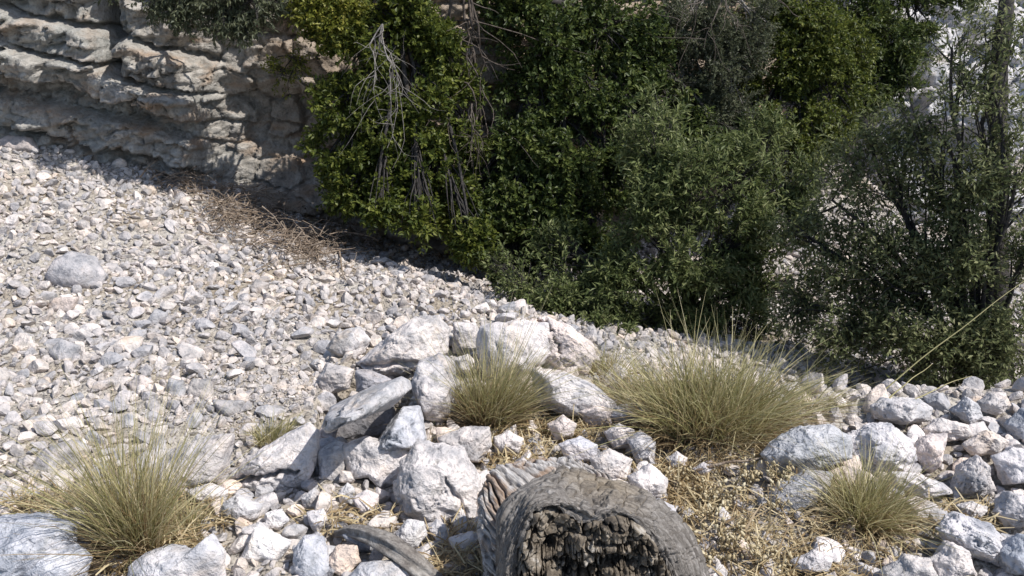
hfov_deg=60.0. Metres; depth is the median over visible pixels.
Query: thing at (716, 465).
stick
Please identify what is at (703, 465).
boulder
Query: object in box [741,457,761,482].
seed pod plant
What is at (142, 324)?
scree stone
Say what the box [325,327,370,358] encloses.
boulder
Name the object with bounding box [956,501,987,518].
boulder
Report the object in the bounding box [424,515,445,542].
ledge stone
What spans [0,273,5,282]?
scree stone
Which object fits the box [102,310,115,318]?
scree stone
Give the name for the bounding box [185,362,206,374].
scree stone
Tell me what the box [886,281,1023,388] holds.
tall grass
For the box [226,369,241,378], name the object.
scree stone
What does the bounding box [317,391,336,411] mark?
ledge stone
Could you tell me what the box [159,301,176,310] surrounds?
scree stone
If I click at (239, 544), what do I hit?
ledge stone
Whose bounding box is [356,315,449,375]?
boulder
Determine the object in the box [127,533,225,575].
boulder
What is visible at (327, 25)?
cliff plant
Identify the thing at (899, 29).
hanging shrub
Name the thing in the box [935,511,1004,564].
boulder
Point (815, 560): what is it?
boulder
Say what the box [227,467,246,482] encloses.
ledge stone
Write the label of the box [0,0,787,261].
cliff
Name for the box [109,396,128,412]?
scree stone
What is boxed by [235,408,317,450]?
grass tussock
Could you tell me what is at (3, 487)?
scree stone
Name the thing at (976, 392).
ledge stone
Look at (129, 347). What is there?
scree stone
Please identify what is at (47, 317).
scree stone
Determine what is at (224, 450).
boulder
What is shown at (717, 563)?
ledge stone
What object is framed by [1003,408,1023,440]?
boulder
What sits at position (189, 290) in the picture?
scree stone
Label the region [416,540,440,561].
ledge stone
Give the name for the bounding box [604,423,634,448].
boulder
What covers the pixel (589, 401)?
boulder
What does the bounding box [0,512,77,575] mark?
boulder
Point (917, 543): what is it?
ledge stone
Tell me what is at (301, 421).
ledge stone
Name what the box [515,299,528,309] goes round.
scree stone
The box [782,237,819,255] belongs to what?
slope rock
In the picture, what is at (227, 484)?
ledge stone
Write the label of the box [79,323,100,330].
scree stone
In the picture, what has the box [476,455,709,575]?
log
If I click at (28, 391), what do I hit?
scree stone
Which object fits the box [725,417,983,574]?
grass tussock
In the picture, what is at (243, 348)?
scree stone
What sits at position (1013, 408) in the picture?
ledge stone
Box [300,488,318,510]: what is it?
boulder
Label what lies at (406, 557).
dead root
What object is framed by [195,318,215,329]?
scree stone
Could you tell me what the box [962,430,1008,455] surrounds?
boulder
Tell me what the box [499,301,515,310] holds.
scree stone
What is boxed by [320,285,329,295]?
scree stone
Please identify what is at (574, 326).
scree stone
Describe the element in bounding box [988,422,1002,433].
ledge stone
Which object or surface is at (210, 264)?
scree stone
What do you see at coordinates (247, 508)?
boulder
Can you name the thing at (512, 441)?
boulder
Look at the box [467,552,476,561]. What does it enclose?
ledge stone
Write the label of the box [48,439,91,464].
boulder
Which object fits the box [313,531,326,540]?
ledge stone
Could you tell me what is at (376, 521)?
ledge stone
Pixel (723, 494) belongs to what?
seed pod plant
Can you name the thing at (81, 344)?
scree stone
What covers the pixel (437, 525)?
boulder
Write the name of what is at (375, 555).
ledge stone
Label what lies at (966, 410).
boulder
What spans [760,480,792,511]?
seed pod plant
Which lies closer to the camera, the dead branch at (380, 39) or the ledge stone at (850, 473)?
the ledge stone at (850, 473)
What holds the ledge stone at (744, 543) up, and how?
on the ground at (408, 396)
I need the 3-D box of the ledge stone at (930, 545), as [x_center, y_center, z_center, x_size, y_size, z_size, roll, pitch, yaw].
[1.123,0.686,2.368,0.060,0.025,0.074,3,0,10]
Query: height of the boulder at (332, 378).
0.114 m
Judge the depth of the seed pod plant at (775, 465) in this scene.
2.55 m
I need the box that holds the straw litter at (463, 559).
[0,377,1022,575]
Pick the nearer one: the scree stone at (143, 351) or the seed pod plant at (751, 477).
the seed pod plant at (751, 477)
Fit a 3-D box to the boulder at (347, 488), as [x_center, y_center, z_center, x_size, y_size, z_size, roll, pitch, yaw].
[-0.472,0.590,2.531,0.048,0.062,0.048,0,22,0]
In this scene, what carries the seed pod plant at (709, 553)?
on the ground at (408, 396)
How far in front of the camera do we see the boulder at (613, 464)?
2.63 m
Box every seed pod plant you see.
[658,460,694,480]
[676,476,701,497]
[683,501,689,525]
[689,523,706,542]
[698,476,727,504]
[698,501,719,522]
[700,486,718,504]
[701,548,717,562]
[705,550,719,564]
[707,476,734,502]
[709,526,735,551]
[711,547,736,563]
[712,486,732,508]
[713,463,746,496]
[714,489,745,539]
[721,511,745,549]
[735,515,753,531]
[738,454,762,488]
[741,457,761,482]
[741,533,773,563]
[745,530,780,562]
[760,460,804,481]
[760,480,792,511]
[766,461,787,481]
[766,461,794,492]
[773,551,796,572]
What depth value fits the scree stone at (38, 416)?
3.97 m
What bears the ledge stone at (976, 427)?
on the ground at (408, 396)
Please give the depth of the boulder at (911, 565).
2.19 m
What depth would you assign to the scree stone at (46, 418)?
3.90 m
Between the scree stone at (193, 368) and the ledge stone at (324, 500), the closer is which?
the ledge stone at (324, 500)
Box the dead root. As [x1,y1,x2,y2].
[332,524,442,575]
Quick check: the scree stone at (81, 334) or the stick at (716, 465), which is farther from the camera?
the scree stone at (81, 334)
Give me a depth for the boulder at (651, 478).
2.52 m
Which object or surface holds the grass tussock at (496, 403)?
on the ground at (408, 396)
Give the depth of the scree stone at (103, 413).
3.98 m
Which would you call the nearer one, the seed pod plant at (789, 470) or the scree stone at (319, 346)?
the seed pod plant at (789, 470)
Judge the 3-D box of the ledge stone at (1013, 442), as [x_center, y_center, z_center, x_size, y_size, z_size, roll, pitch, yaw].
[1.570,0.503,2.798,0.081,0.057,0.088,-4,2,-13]
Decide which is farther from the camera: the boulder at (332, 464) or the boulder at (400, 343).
the boulder at (400, 343)
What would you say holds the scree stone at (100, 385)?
on the ground at (408, 396)
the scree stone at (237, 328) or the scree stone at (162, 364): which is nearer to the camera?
the scree stone at (162, 364)
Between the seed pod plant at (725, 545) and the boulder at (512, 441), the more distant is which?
the boulder at (512, 441)
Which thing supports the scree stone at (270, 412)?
on the ground at (408, 396)
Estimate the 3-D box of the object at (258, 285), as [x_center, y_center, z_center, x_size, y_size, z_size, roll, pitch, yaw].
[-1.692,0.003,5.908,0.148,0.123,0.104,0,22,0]
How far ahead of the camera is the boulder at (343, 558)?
2.23 m
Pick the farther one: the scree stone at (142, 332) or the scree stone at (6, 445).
the scree stone at (142, 332)
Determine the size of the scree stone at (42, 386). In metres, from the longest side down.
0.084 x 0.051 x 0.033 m
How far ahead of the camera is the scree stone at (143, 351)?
4.64 m
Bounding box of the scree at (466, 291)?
[0,99,1023,493]
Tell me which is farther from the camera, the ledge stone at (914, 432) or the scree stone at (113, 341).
the scree stone at (113, 341)
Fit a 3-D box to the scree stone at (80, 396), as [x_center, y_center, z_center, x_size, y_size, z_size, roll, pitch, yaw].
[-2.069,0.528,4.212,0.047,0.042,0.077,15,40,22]
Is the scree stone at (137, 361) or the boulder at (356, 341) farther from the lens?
the scree stone at (137, 361)
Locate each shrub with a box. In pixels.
[93,0,297,53]
[289,0,502,274]
[453,0,763,286]
[476,238,640,334]
[516,74,835,353]
[634,0,784,150]
[728,0,886,183]
[822,0,987,145]
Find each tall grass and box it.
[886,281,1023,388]
[889,364,931,397]
[915,376,970,398]
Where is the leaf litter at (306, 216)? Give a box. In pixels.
[301,212,501,285]
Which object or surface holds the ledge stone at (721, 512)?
on the ground at (408, 396)
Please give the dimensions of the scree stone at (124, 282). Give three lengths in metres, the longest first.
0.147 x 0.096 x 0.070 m
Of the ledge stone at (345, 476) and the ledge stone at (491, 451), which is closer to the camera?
the ledge stone at (345, 476)
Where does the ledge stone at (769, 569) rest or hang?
on the ground at (408, 396)
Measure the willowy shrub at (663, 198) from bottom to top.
2.061 m
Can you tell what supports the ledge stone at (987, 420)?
on the ground at (408, 396)
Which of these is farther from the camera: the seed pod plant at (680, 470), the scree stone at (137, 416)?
the scree stone at (137, 416)
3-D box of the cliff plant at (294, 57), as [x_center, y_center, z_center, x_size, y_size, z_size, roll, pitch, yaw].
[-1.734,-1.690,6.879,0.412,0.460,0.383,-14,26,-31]
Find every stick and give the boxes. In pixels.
[328,233,345,280]
[696,457,761,471]
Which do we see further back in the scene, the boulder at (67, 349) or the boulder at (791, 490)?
the boulder at (67, 349)
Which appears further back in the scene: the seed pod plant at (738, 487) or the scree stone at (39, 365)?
the scree stone at (39, 365)
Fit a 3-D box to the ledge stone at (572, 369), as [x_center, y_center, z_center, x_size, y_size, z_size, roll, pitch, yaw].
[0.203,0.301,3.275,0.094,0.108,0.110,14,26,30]
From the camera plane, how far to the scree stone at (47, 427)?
3.80 m
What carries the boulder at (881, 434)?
on the ground at (408, 396)
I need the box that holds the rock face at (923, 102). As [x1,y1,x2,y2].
[791,0,1023,224]
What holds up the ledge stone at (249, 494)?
on the ground at (408, 396)
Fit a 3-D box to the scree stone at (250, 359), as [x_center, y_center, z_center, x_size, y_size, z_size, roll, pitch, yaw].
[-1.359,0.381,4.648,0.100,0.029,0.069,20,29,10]
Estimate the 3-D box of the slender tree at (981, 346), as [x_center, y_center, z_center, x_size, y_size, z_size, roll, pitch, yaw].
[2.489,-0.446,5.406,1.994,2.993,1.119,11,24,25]
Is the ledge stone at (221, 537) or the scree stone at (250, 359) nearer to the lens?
the ledge stone at (221, 537)
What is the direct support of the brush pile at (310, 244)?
on the leaf litter at (306, 216)
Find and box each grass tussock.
[0,333,327,575]
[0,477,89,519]
[126,475,232,548]
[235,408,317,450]
[369,275,623,458]
[542,341,679,407]
[562,288,886,482]
[567,329,670,378]
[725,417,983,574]
[763,353,889,422]
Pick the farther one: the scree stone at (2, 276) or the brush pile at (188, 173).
the brush pile at (188, 173)
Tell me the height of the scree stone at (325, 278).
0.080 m
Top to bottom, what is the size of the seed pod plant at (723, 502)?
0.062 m
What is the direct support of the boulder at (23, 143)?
on the ground at (408, 396)
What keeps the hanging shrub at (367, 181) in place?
hanging from the cliff
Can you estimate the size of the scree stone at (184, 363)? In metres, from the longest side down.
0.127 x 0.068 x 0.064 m
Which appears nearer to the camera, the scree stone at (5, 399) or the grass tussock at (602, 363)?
the grass tussock at (602, 363)
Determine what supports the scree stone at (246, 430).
on the ground at (408, 396)
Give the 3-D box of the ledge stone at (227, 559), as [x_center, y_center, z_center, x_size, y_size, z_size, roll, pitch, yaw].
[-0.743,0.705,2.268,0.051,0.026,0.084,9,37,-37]
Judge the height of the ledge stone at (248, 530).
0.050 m
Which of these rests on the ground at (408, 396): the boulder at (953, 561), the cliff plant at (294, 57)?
the boulder at (953, 561)
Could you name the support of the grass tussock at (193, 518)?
on the ground at (408, 396)
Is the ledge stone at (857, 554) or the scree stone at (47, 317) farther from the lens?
the scree stone at (47, 317)
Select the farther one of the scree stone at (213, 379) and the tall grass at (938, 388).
the scree stone at (213, 379)
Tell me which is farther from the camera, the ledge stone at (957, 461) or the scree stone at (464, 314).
the scree stone at (464, 314)
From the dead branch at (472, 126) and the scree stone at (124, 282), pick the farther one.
the dead branch at (472, 126)
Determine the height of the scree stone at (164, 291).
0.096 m
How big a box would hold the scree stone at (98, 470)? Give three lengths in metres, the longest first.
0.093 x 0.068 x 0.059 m
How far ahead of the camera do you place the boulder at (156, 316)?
5.26 m
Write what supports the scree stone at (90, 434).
on the ground at (408, 396)
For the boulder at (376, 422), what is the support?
on the ground at (408, 396)
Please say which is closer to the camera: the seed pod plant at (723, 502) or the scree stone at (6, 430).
the seed pod plant at (723, 502)
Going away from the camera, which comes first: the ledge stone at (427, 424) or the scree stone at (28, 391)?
the ledge stone at (427, 424)
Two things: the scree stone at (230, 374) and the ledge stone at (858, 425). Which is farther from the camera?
the scree stone at (230, 374)
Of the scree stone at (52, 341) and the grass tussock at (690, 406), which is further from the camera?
the scree stone at (52, 341)
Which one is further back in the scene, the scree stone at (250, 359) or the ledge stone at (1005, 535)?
the scree stone at (250, 359)
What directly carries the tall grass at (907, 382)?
on the ground at (408, 396)
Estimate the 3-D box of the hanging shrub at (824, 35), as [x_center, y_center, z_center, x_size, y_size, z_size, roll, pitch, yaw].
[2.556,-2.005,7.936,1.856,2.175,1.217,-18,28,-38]
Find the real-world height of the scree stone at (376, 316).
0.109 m
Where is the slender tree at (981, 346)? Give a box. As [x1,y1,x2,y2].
[754,0,1023,389]
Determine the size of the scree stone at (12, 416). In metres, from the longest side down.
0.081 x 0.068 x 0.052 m
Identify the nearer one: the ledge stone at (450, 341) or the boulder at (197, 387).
the ledge stone at (450, 341)
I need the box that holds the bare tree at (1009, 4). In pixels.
[848,0,1022,385]
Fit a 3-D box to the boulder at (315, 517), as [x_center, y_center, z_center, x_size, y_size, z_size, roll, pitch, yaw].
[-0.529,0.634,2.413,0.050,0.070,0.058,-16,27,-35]
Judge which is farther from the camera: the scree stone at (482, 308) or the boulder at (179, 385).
the scree stone at (482, 308)
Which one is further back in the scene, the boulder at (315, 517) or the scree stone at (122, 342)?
the scree stone at (122, 342)
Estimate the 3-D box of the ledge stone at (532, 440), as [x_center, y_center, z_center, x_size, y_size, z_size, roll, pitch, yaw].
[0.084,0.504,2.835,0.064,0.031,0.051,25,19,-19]
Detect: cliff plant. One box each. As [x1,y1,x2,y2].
[259,41,320,99]
[281,0,376,53]
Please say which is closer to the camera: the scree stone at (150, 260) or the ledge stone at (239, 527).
the ledge stone at (239, 527)
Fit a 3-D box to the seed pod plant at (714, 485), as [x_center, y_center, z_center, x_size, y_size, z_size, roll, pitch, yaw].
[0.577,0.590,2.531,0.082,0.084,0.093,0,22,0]
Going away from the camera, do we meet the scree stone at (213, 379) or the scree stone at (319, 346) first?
the scree stone at (213, 379)
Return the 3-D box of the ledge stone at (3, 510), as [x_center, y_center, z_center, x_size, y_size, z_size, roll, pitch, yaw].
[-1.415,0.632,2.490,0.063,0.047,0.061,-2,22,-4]
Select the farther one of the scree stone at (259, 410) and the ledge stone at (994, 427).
the scree stone at (259, 410)
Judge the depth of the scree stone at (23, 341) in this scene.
4.80 m
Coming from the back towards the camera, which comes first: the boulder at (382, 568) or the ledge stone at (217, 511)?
the ledge stone at (217, 511)
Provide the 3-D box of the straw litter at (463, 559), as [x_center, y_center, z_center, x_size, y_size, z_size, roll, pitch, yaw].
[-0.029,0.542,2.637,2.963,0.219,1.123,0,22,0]
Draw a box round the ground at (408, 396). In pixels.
[0,100,1023,575]
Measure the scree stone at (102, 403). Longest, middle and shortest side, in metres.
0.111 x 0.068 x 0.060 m
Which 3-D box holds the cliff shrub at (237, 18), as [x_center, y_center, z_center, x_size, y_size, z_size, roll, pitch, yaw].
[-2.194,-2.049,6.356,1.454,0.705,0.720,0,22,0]
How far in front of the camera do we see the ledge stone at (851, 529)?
2.40 m
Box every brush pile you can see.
[138,160,228,205]
[166,172,388,269]
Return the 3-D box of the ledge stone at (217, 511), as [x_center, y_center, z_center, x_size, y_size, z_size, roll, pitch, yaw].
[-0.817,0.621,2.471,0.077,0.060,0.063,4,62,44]
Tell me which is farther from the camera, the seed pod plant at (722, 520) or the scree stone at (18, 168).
the scree stone at (18, 168)
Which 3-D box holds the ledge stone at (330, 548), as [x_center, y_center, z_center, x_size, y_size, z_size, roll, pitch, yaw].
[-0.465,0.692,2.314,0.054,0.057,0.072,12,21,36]
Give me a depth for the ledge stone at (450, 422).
2.93 m
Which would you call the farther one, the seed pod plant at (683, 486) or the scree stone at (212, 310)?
the scree stone at (212, 310)
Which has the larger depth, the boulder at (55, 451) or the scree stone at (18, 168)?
the scree stone at (18, 168)
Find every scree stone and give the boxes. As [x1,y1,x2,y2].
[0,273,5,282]
[0,340,4,347]
[0,396,12,404]
[0,483,6,495]
[0,493,21,505]
[1,427,13,435]
[3,441,16,450]
[4,214,18,225]
[4,411,21,422]
[5,382,13,395]
[5,467,17,475]
[6,478,22,486]
[9,202,18,210]
[12,163,23,173]
[13,332,32,348]
[16,368,29,377]
[17,431,36,442]
[19,387,36,395]
[20,321,35,326]
[27,358,49,372]
[28,414,45,419]
[31,441,46,449]
[33,420,58,435]
[33,448,58,473]
[35,383,47,390]
[36,281,51,289]
[37,414,54,420]
[39,314,54,321]
[43,338,63,345]
[44,371,55,380]
[51,470,73,491]
[52,416,83,431]
[60,400,77,412]
[63,310,80,320]
[69,392,83,400]
[72,328,94,340]
[72,341,84,351]
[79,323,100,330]
[84,410,105,416]
[84,415,99,424]
[85,308,101,316]
[85,430,97,441]
[89,462,107,479]
[90,342,109,351]
[90,366,103,376]
[91,379,113,392]
[94,399,111,408]
[94,418,110,430]
[98,351,123,365]
[99,448,115,455]
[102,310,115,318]
[109,338,120,345]
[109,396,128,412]
[113,336,143,351]
[115,276,136,287]
[116,390,131,400]
[122,413,134,427]
[124,342,139,352]
[127,306,144,318]
[129,329,146,337]
[129,357,141,367]
[131,345,152,357]
[131,412,141,419]
[134,320,151,328]
[136,291,153,300]
[141,391,157,400]
[144,257,157,267]
[145,411,159,421]
[149,425,167,438]
[152,435,166,448]
[153,284,176,298]
[154,356,166,368]
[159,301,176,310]
[159,314,176,323]
[164,218,178,232]
[178,342,204,357]
[180,358,197,368]
[183,285,194,300]
[183,291,203,305]
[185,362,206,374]
[186,412,202,427]
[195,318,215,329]
[206,262,218,266]
[206,306,217,319]
[210,375,220,384]
[220,301,238,314]
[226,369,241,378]
[231,340,256,357]
[232,323,248,333]
[237,293,249,302]
[239,424,256,437]
[240,423,258,430]
[243,357,255,361]
[249,307,266,315]
[254,358,264,367]
[255,404,275,419]
[261,408,285,417]
[290,326,313,338]
[309,359,318,369]
[310,316,325,327]
[313,340,329,353]
[316,274,334,282]
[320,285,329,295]
[323,350,330,362]
[325,319,339,327]
[366,312,384,323]
[385,324,396,332]
[390,270,404,275]
[392,315,408,328]
[460,310,471,317]
[474,302,489,313]
[495,312,516,321]
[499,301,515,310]
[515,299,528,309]
[569,324,579,329]
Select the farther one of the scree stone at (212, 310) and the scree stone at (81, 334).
the scree stone at (212, 310)
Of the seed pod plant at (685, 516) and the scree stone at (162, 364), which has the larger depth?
the scree stone at (162, 364)
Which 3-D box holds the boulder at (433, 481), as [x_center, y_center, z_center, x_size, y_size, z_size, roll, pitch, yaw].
[-0.203,0.569,2.510,0.239,0.251,0.240,-17,28,-37]
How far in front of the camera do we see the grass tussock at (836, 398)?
2.99 m
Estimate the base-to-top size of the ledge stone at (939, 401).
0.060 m
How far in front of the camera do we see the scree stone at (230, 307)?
5.39 m
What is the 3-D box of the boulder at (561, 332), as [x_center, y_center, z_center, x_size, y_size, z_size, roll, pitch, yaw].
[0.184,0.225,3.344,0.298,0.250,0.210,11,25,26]
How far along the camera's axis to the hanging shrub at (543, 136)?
7.06 m
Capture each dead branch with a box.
[341,24,441,167]
[404,0,590,270]
[448,104,489,197]
[647,0,798,72]
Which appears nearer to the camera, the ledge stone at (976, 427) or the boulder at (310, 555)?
the boulder at (310, 555)
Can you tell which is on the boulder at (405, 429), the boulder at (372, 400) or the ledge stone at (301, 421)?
the boulder at (372, 400)
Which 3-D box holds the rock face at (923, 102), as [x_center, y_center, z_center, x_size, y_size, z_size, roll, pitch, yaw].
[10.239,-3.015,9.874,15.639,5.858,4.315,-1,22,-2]
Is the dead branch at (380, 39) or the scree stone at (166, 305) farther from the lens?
the dead branch at (380, 39)
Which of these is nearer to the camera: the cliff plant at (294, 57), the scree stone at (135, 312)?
the scree stone at (135, 312)
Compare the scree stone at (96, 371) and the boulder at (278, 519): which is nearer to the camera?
the boulder at (278, 519)
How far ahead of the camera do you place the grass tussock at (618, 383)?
3.10 m
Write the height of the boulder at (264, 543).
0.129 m
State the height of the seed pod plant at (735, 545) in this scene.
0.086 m
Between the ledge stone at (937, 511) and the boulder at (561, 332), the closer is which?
the ledge stone at (937, 511)
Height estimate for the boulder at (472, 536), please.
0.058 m
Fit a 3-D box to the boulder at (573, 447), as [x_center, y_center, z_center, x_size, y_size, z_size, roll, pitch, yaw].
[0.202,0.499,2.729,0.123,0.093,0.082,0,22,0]
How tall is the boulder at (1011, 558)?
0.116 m
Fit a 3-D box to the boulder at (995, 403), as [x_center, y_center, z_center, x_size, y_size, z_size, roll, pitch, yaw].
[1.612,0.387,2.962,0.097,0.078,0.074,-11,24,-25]
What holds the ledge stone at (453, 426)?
on the ground at (408, 396)
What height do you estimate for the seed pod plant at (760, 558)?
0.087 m
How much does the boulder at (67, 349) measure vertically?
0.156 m
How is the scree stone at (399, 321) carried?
on the ground at (408, 396)
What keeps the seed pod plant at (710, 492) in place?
on the ground at (408, 396)
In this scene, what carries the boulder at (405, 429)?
on the ground at (408, 396)
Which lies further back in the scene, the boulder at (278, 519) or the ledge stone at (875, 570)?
the boulder at (278, 519)
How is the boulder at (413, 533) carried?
on the ground at (408, 396)
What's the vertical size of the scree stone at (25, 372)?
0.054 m
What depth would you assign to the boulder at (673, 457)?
2.67 m
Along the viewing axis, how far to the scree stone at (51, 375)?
4.50 m
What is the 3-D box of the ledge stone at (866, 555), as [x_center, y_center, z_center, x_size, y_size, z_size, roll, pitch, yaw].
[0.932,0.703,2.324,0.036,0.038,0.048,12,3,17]
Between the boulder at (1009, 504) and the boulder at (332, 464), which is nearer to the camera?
the boulder at (1009, 504)
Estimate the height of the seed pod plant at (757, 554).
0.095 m
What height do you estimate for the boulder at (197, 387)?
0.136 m
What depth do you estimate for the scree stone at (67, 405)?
4.10 m
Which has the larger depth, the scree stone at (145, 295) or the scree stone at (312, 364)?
the scree stone at (145, 295)
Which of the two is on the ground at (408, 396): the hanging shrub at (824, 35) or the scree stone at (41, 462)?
the scree stone at (41, 462)
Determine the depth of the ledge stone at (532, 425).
2.91 m
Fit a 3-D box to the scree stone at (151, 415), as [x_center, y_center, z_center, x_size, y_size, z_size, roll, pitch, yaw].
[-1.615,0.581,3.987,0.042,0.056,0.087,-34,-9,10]
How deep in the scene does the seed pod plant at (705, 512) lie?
2.41 m
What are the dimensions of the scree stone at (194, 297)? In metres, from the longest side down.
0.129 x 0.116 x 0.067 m
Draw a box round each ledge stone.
[0,501,18,515]
[79,537,95,558]
[105,551,130,569]
[209,500,224,519]
[216,479,241,498]
[216,533,227,541]
[225,553,230,567]
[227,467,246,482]
[227,535,249,554]
[233,488,254,497]
[234,517,252,535]
[241,522,268,535]
[246,571,258,575]
[254,484,273,496]
[255,492,278,515]
[281,524,307,538]
[286,504,304,516]
[293,416,304,424]
[300,477,317,490]
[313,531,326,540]
[314,491,338,514]
[316,437,337,466]
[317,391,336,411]
[327,545,335,556]
[339,470,355,482]
[366,510,396,528]
[369,549,385,560]
[373,487,390,502]
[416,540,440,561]
[424,420,432,429]
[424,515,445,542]
[436,427,454,442]
[447,418,454,426]
[448,336,452,346]
[448,424,459,429]
[451,513,466,531]
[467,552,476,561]
[479,470,489,484]
[486,446,498,458]
[502,424,516,434]
[523,450,531,460]
[525,420,538,433]
[528,437,541,446]
[563,365,579,376]
[604,363,627,382]
[610,402,643,424]
[633,460,647,472]
[648,456,656,466]
[707,558,727,575]
[713,507,730,524]
[739,540,756,559]
[760,558,780,575]
[813,536,845,565]
[827,466,866,486]
[836,455,861,468]
[839,519,855,537]
[846,546,861,560]
[854,421,864,428]
[855,562,879,575]
[861,550,875,564]
[862,384,888,413]
[866,412,875,422]
[881,555,895,565]
[885,545,902,557]
[902,536,924,551]
[906,424,924,443]
[908,462,922,472]
[923,392,950,410]
[923,540,941,551]
[926,508,946,530]
[951,490,962,505]
[952,458,967,471]
[968,396,982,402]
[969,421,988,434]
[972,388,983,396]
[979,416,998,425]
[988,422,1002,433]
[993,568,1012,575]
[1000,533,1013,538]
[1002,439,1023,450]
[1008,403,1018,413]
[1010,488,1023,494]
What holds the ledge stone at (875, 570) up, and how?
on the ground at (408, 396)
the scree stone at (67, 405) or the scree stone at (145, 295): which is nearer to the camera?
the scree stone at (67, 405)
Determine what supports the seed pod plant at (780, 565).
on the ground at (408, 396)
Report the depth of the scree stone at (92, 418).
3.90 m
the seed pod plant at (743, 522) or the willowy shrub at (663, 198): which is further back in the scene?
the willowy shrub at (663, 198)
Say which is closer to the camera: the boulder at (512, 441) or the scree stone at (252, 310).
the boulder at (512, 441)
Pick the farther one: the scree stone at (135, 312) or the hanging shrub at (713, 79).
the hanging shrub at (713, 79)
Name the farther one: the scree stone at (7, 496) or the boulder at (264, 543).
the scree stone at (7, 496)
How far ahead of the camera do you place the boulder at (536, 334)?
3.22 m
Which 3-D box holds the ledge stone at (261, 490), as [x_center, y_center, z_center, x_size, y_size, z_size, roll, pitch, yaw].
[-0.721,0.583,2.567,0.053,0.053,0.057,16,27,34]
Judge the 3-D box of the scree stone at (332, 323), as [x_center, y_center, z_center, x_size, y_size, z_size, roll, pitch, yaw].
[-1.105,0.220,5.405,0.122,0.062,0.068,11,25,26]
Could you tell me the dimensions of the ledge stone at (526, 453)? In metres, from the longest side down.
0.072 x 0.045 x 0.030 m
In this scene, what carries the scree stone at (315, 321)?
on the ground at (408, 396)
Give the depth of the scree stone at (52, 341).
4.86 m
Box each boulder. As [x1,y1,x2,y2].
[0,135,39,151]
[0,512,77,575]
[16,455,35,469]
[23,543,92,575]
[45,251,108,288]
[47,296,78,311]
[48,340,80,359]
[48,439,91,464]
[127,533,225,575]
[128,374,152,390]
[139,433,234,495]
[147,309,167,324]
[165,378,185,396]
[186,378,214,399]
[187,483,228,506]
[212,399,244,417]
[222,494,262,521]
[232,422,319,493]
[241,521,291,562]
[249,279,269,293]
[264,509,289,530]
[293,534,329,575]
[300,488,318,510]
[307,508,327,531]
[315,362,353,393]
[317,439,345,480]
[319,426,337,438]
[322,376,411,432]
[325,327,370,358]
[329,544,360,575]
[336,405,394,441]
[338,482,354,504]
[342,534,372,551]
[343,436,407,488]
[348,560,409,575]
[351,489,378,514]
[355,369,390,391]
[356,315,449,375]
[378,405,426,450]
[392,440,482,525]
[395,519,427,548]
[411,353,457,422]
[428,519,448,543]
[438,426,491,462]
[448,531,479,552]
[452,322,478,354]
[453,354,475,372]
[476,320,550,380]
[493,430,523,453]
[529,316,597,375]
[532,368,615,417]
[547,415,576,440]
[558,436,597,462]
[579,406,612,426]
[590,448,632,479]
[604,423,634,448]
[626,432,655,463]
[627,463,667,500]
[656,498,676,511]
[666,451,687,468]
[692,462,712,474]
[760,424,852,475]
[767,470,832,512]
[790,549,832,572]
[848,422,917,471]
[870,397,932,424]
[878,553,937,575]
[888,471,953,499]
[900,496,938,519]
[914,433,947,472]
[923,418,973,441]
[929,540,975,575]
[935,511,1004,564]
[948,396,982,424]
[949,455,996,498]
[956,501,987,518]
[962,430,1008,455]
[976,392,1010,415]
[990,446,1023,484]
[992,490,1023,528]
[998,533,1023,575]
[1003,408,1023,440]
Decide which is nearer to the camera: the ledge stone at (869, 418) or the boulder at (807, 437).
the boulder at (807, 437)
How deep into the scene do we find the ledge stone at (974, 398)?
3.02 m
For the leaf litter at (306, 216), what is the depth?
7.55 m
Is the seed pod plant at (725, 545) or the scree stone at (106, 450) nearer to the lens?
the seed pod plant at (725, 545)
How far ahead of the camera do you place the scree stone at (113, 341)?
4.82 m
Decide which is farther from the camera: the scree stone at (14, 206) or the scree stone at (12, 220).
the scree stone at (14, 206)
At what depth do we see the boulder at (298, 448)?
2.58 m
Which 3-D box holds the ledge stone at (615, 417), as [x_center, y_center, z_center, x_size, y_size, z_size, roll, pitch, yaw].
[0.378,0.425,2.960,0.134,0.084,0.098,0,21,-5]
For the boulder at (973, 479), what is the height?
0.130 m
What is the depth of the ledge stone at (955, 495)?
2.56 m
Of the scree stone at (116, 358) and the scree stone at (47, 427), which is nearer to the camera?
the scree stone at (47, 427)
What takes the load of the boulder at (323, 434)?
on the ground at (408, 396)
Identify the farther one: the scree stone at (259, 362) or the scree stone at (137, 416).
the scree stone at (259, 362)
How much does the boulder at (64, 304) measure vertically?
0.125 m
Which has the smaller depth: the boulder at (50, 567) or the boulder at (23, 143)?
the boulder at (50, 567)
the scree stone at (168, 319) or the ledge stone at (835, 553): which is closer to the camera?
the ledge stone at (835, 553)
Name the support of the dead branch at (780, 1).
attached to the hanging shrub at (543, 136)
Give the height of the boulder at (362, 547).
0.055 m
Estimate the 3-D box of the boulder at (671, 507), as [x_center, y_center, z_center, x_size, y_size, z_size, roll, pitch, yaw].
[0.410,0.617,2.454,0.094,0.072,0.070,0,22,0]
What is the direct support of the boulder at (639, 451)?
on the ground at (408, 396)
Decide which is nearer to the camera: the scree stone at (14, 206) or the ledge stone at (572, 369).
the ledge stone at (572, 369)
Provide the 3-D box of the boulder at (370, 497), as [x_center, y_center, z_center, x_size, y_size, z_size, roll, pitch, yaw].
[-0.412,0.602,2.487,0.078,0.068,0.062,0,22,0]
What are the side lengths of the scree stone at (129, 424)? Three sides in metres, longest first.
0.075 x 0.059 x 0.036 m

